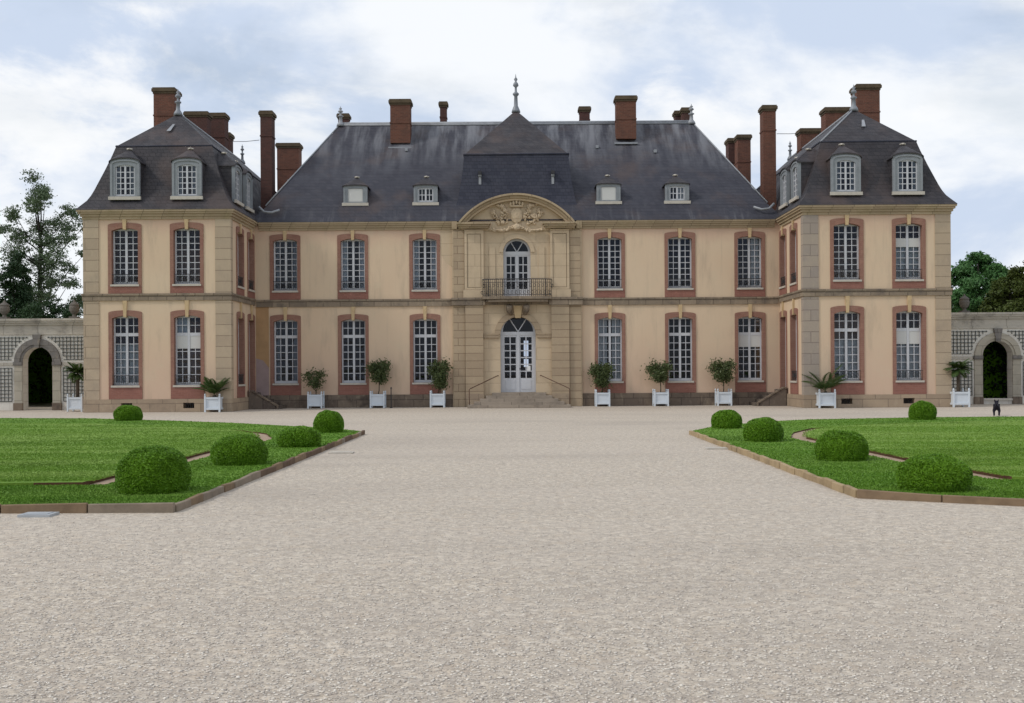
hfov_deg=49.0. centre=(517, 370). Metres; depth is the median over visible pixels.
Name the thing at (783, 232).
window
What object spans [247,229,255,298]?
window
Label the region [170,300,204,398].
window
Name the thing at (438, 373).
potted shrub
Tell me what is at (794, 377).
window
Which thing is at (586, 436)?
ground
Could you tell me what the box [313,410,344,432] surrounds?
topiary
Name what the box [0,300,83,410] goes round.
garden wall
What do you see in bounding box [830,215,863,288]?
window
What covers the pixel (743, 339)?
window
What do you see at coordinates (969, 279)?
tree
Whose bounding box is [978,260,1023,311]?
tree
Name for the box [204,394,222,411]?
planter box
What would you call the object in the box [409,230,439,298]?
window
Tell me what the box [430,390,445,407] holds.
planter box
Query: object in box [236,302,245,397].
window
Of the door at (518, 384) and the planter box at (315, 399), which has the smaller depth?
the planter box at (315, 399)
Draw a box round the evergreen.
[0,250,38,318]
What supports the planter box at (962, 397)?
on the ground at (586, 436)
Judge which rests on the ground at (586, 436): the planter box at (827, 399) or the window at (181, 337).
the planter box at (827, 399)
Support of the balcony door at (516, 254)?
in the chateau
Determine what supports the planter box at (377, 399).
on the ground at (586, 436)
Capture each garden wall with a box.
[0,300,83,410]
[951,294,1023,403]
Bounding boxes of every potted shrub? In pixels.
[300,367,327,393]
[365,357,392,393]
[426,356,452,393]
[587,359,617,391]
[640,357,676,391]
[706,357,738,391]
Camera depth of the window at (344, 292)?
53.19 m
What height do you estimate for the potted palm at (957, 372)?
1.528 m
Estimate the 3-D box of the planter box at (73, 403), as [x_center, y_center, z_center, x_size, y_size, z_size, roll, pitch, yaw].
[-19.602,1.430,50.050,0.700,0.796,0.714,0,0,0]
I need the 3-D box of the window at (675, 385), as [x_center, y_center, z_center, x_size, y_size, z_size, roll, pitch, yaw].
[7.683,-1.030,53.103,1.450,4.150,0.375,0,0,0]
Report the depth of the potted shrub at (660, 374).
52.28 m
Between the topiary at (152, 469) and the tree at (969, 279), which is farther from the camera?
the tree at (969, 279)
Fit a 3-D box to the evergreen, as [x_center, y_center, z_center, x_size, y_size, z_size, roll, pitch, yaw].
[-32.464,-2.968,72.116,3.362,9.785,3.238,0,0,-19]
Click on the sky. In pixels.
(77, 77)
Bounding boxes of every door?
[500,319,535,391]
[503,239,530,295]
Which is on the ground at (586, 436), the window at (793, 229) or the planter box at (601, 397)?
the planter box at (601, 397)
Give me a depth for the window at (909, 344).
48.72 m
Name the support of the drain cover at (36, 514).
on the ground at (586, 436)
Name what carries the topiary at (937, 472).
on the lawn at (875, 420)
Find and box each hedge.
[28,347,52,402]
[983,341,1006,397]
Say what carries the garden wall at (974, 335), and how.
on the ground at (586, 436)
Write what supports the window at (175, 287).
in the chateau
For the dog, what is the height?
0.554 m
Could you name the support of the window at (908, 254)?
in the chateau
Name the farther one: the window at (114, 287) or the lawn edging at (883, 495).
the window at (114, 287)
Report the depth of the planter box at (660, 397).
52.15 m
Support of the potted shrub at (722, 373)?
in the planter box at (723, 397)
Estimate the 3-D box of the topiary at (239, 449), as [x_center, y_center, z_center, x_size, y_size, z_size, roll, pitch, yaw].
[-4.925,1.389,19.860,1.010,0.540,1.022,0,0,0]
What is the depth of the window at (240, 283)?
50.83 m
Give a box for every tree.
[0,168,83,315]
[950,251,1008,312]
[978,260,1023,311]
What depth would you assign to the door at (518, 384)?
53.14 m
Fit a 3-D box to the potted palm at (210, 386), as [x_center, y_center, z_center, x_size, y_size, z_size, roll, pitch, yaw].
[-13.135,0.735,48.338,1.636,0.978,1.504,0,0,0]
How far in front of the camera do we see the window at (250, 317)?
52.85 m
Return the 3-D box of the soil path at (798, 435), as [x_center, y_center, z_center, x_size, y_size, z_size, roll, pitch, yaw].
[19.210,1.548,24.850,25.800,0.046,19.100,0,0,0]
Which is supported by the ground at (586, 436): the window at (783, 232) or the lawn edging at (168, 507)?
the lawn edging at (168, 507)
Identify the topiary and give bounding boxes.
[113,405,142,420]
[115,445,191,494]
[210,434,267,465]
[276,425,321,447]
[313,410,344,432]
[711,409,742,428]
[742,417,783,441]
[814,430,868,461]
[896,453,972,492]
[908,400,936,419]
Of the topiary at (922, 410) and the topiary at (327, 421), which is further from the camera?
the topiary at (922, 410)
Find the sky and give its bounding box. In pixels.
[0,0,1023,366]
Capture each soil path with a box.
[90,433,270,484]
[791,429,1000,478]
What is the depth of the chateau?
52.95 m
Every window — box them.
[108,219,141,293]
[108,301,142,398]
[170,219,203,292]
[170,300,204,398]
[236,224,244,295]
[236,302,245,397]
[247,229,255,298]
[247,305,255,396]
[269,231,300,299]
[270,307,300,394]
[337,230,367,298]
[338,307,368,394]
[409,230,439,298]
[410,306,440,393]
[594,229,624,297]
[595,305,625,392]
[664,228,695,296]
[665,305,695,392]
[734,228,764,296]
[735,304,765,391]
[779,226,786,295]
[779,301,787,392]
[789,220,797,291]
[790,299,798,393]
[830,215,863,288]
[830,296,864,394]
[892,214,925,288]
[892,296,926,393]
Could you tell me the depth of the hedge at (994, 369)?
54.30 m
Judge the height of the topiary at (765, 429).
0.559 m
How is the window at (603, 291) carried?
in the chateau
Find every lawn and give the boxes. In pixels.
[0,418,360,504]
[0,423,255,484]
[695,416,1023,497]
[806,420,1023,479]
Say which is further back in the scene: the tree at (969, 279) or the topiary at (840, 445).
the tree at (969, 279)
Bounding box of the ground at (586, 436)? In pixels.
[0,398,1023,702]
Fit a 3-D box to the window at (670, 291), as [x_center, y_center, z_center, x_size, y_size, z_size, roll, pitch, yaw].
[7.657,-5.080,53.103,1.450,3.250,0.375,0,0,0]
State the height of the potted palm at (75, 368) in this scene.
1.651 m
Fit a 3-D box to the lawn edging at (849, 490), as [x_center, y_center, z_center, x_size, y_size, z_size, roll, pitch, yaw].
[4.485,1.621,22.075,0.092,0.139,14.638,0,0,0]
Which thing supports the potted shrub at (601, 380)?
in the planter box at (601, 397)
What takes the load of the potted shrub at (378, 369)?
in the planter box at (377, 399)
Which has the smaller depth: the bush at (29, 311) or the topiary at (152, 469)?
the topiary at (152, 469)
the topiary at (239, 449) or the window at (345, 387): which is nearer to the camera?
the topiary at (239, 449)
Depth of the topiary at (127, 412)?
38.10 m
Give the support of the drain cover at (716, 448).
on the ground at (586, 436)
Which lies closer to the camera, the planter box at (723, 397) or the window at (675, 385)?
the planter box at (723, 397)
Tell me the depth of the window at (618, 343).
53.20 m
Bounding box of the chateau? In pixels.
[76,74,956,412]
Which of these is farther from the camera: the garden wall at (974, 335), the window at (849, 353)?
the garden wall at (974, 335)
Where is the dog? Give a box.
[993,399,1000,415]
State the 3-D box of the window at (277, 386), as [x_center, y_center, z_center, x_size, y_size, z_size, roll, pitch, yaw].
[-10.936,-0.909,53.153,1.450,4.150,0.475,0,0,0]
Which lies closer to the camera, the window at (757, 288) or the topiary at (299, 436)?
the topiary at (299, 436)
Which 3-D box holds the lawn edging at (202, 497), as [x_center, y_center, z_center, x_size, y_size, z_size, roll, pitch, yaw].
[-4.179,1.677,22.060,0.107,0.139,16.668,0,0,0]
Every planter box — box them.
[67,394,83,411]
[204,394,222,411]
[307,391,324,408]
[370,391,385,407]
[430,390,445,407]
[594,389,609,406]
[652,389,668,405]
[715,388,731,405]
[816,389,835,407]
[950,388,969,406]
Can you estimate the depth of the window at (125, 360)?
48.64 m
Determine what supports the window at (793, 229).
in the chateau
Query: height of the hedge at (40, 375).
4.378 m
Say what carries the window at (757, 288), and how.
in the chateau
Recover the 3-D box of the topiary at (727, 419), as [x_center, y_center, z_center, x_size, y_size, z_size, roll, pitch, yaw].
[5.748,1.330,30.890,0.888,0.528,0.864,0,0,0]
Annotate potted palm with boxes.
[63,362,83,396]
[193,377,230,396]
[802,364,845,392]
[944,358,975,391]
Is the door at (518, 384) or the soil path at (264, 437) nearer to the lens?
the soil path at (264, 437)
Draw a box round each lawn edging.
[0,502,174,513]
[175,430,364,511]
[689,431,856,497]
[857,489,1023,506]
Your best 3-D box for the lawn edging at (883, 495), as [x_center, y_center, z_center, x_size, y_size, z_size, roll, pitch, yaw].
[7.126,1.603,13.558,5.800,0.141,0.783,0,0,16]
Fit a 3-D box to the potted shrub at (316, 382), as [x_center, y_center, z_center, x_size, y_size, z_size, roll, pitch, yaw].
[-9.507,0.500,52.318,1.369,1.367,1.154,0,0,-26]
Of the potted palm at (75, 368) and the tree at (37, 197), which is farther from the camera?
the tree at (37, 197)
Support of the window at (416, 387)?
in the chateau
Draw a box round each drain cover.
[17,512,59,517]
[704,447,727,449]
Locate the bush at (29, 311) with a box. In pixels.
[0,297,82,318]

